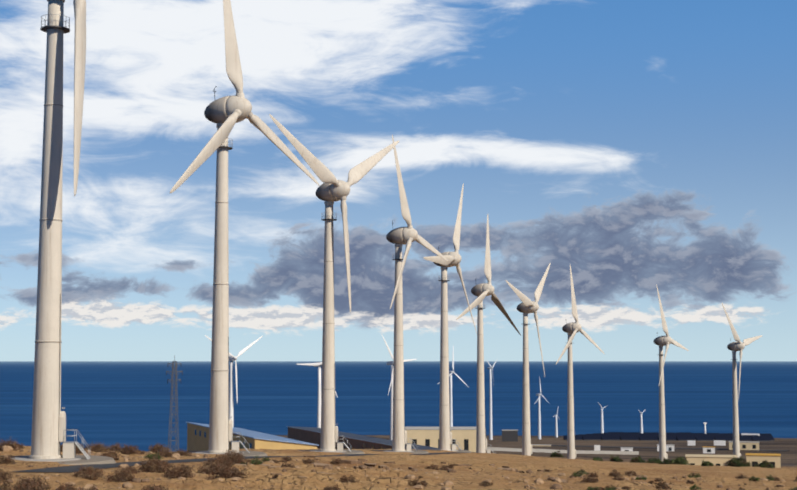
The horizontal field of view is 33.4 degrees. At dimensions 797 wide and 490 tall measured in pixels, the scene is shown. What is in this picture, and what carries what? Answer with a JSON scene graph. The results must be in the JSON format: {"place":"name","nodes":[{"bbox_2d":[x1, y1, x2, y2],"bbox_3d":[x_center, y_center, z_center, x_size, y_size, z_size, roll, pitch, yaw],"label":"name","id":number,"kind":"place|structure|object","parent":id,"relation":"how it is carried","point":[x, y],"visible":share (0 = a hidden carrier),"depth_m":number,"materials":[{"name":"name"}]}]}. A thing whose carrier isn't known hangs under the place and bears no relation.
{"place":"outdoors","nodes":[
{"label":"outdoors","id":0,"kind":"place"},
{"bbox_2d":[0,361,796,451],"bbox_3d":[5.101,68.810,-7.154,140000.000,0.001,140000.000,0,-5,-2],"label":"sea","id":1,"kind":"structure","parent":0,"point":[108,403],"depth_m":2462.41,"materials":[{"name":"liquid"}]},
{"bbox_2d":[0,435,796,489],"bbox_3d":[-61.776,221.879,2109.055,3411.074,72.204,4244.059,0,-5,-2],"label":"terrain","id":2,"kind":"structure","parent":0,"point":[713,477],"depth_m":147.28,"materials":[{"name":"brown soil"}]},
{"bbox_2d":[8,0,115,464],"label":"wind turbine","id":3,"kind":"object","parent":2,"relation":"on","point":[49,435],"visible":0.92,"depth_m":124.87,"materials":[{"name":"paint"}]},
{"bbox_2d":[166,355,182,451],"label":"lattice pylon","id":4,"kind":"object","parent":2,"relation":"on","point":[173,383],"visible":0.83,"depth_m":291.93,"materials":[{"name":"metal"}]},
{"bbox_2d":[205,335,262,426],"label":"wind turbine","id":5,"kind":"object","parent":2,"relation":"on","point":[232,358],"visible":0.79,"depth_m":581.29,"materials":[{"name":"white paint"}]},
{"bbox_2d":[170,0,319,455],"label":"wind turbine","id":6,"kind":"object","parent":2,"relation":"on","point":[226,113],"visible":1,"depth_m":177.45,"materials":[{"name":"paint"}]},
{"bbox_2d":[186,422,318,450],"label":"shed","id":7,"kind":"structure","parent":2,"relation":"on","point":[197,436],"depth_m":300.92,"materials":[{"name":"grey paint"}]},
{"bbox_2d":[297,362,337,427],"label":"wind turbine","id":8,"kind":"object","parent":2,"relation":"on","point":[318,364],"visible":0.44,"depth_m":653.78,"materials":[{"name":"white paint"}]},
{"bbox_2d":[269,114,398,453],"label":"wind turbine","id":9,"kind":"object","parent":2,"relation":"on","point":[330,190],"visible":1,"depth_m":234.14,"materials":[{"name":"paint"}]},
{"bbox_2d":[287,426,438,449],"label":"shed","id":10,"kind":"structure","parent":2,"relation":"on","point":[313,435],"depth_m":440.83,"materials":[{"name":"grey metal"}]},
{"bbox_2d":[0,436,796,489],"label":"shrubs","id":11,"kind":"object","parent":2,"relation":"on","point":[219,466],"depth_m":117.93,"materials":[{"name":"plant"}]},
{"bbox_2d":[1,444,796,489],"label":"rocks","id":12,"kind":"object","parent":2,"relation":"on","point":[7,448],"depth_m":126.94,"materials":[{"name":"brown stone"}]},
{"bbox_2d":[381,333,416,439],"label":"wind turbine","id":13,"kind":"object","parent":2,"relation":"on","point":[391,403],"visible":0.52,"depth_m":704.56,"materials":[{"name":"white paint"}]},
{"bbox_2d":[12,452,793,472],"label":"service road","id":14,"kind":"structure","parent":2,"relation":"on","point":[68,469],"depth_m":124.22,"materials":[{"name":"grey asphalt"}]},
{"bbox_2d":[374,134,447,453],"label":"wind turbine","id":15,"kind":"object","parent":2,"relation":"on","point":[408,235],"visible":1,"depth_m":283.25,"materials":[{"name":"paint"}]},
{"bbox_2d":[405,427,485,451],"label":"cream hall","id":16,"kind":"structure","parent":2,"relation":"on","point":[465,437],"depth_m":593.10,"materials":[{"name":"paint"}]},
{"bbox_2d":[423,183,476,452],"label":"wind turbine","id":17,"kind":"object","parent":2,"relation":"on","point":[454,258],"visible":0.96,"depth_m":319.98,"materials":[{"name":"paint"}]},
{"bbox_2d":[438,346,465,426],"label":"wind turbine","id":18,"kind":"object","parent":2,"relation":"on","point":[451,408],"visible":0.77,"depth_m":893.80,"materials":[{"name":"white metal"}]},
{"bbox_2d":[456,214,520,453],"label":"wind turbine","id":19,"kind":"object","parent":2,"relation":"on","point":[481,291],"visible":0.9,"depth_m":372.80,"materials":[{"name":"paint"}]},
{"bbox_2d":[487,360,496,439],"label":"wind turbine","id":20,"kind":"object","parent":2,"relation":"on","point":[490,406],"visible":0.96,"depth_m":990.16,"materials":[{"name":"white metal"}]},
{"bbox_2d":[502,430,517,441],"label":"building","id":21,"kind":"structure","parent":2,"relation":"on","point":[509,435],"depth_m":937.78,"materials":[{"name":"grey metal"}]},
{"bbox_2d":[506,263,550,455],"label":"wind turbine","id":22,"kind":"object","parent":2,"relation":"on","point":[526,306],"visible":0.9,"depth_m":403.63,"materials":[{"name":"paint"}]},
{"bbox_2d":[532,444,550,445],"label":"wall","id":23,"kind":"structure","parent":2,"relation":"on","point":[540,445],"depth_m":837.18,"materials":[{"name":"concrete"}]},
{"bbox_2d":[535,383,548,438],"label":"wind turbine","id":24,"kind":"object","parent":2,"relation":"on","point":[539,421],"visible":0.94,"depth_m":1006.21,"materials":[{"name":"white metal"}]},
{"bbox_2d":[553,410,559,436],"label":"wind turbine","id":25,"kind":"object","parent":2,"relation":"on","point":[556,429],"visible":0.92,"depth_m":1063.17,"materials":[{"name":"white metal"}]},
{"bbox_2d":[486,447,638,454],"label":"concrete wall","id":26,"kind":"structure","parent":2,"relation":"on","point":[565,451],"depth_m":681.27,"materials":[{"name":"grey concrete"}]},
{"bbox_2d":[556,265,604,458],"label":"wind turbine","id":27,"kind":"object","parent":2,"relation":"on","point":[572,329],"visible":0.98,"depth_m":457.05,"materials":[{"name":"paint"}]},
{"bbox_2d":[594,445,599,450],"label":"white building","id":28,"kind":"structure","parent":2,"relation":"on","point":[596,447],"depth_m":744.32,"materials":[{"name":"paint"}]},
{"bbox_2d":[598,402,606,432],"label":"wind turbine","id":29,"kind":"object","parent":2,"relation":"on","point":[602,428],"visible":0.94,"depth_m":1068.58,"materials":[{"name":"white metal"}]},
{"bbox_2d":[620,447,632,450],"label":"white building","id":30,"kind":"structure","parent":2,"relation":"on","point":[626,448],"depth_m":722.42,"materials":[{"name":"paint"}]},
{"bbox_2d":[640,410,644,432],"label":"wind turbine","id":31,"kind":"object","parent":2,"relation":"on","point":[641,424],"visible":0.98,"depth_m":1073.28,"materials":[{"name":"white metal"}]},
{"bbox_2d":[657,444,674,450],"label":"white building","id":32,"kind":"structure","parent":2,"relation":"on","point":[669,447],"depth_m":757.34,"materials":[{"name":"paint"}]},
{"bbox_2d":[563,432,774,441],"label":"solar arrays","id":33,"kind":"object","parent":2,"relation":"on","point":[650,436],"visible":0.83,"depth_m":983.59,"materials":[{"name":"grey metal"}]},
{"bbox_2d":[653,287,688,460],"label":"wind turbine","id":34,"kind":"object","parent":2,"relation":"on","point":[662,341],"visible":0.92,"depth_m":492.10,"materials":[{"name":"paint"}]},
{"bbox_2d":[687,440,694,445],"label":"white building","id":35,"kind":"structure","parent":2,"relation":"on","point":[691,443],"depth_m":871.22,"materials":[{"name":"paint"}]},
{"bbox_2d":[703,446,714,452],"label":"white building","id":36,"kind":"structure","parent":2,"relation":"on","point":[708,449],"depth_m":675.46,"materials":[{"name":"paint"}]},
{"bbox_2d":[685,454,737,465],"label":"building","id":37,"kind":"structure","parent":2,"relation":"on","point":[698,459],"depth_m":386.17,"materials":[{"name":"beige paint"}]},
{"bbox_2d":[714,440,725,445],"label":"white building","id":38,"kind":"structure","parent":2,"relation":"on","point":[719,442],"depth_m":867.33,"materials":[{"name":"paint"}]},
{"bbox_2d":[722,303,761,457],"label":"wind turbine","id":39,"kind":"object","parent":2,"relation":"on","point":[737,345],"visible":0.98,"depth_m":517.88,"materials":[{"name":"paint"}]},
{"bbox_2d":[729,441,759,449],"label":"cream building","id":40,"kind":"structure","parent":2,"relation":"on","point":[745,445],"depth_m":786.40,"materials":[{"name":"paint"}]},
{"bbox_2d":[746,453,780,467],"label":"building","id":41,"kind":"structure","parent":2,"relation":"on","point":[759,458],"depth_m":401.52,"materials":[{"name":"beige paint"}]},
{"bbox_2d":[0,0,796,360],"label":"sky","id":42,"kind":"structure","parent":0,"point":[639,147],"materials":[{"name":"blue"}]},
{"bbox_2d":[551,445,788,451],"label":"road","id":43,"kind":"structure","parent":0,"point":[674,448],"depth_m":809.70,"materials":[{"name":"grey asphalt"}]}
]}

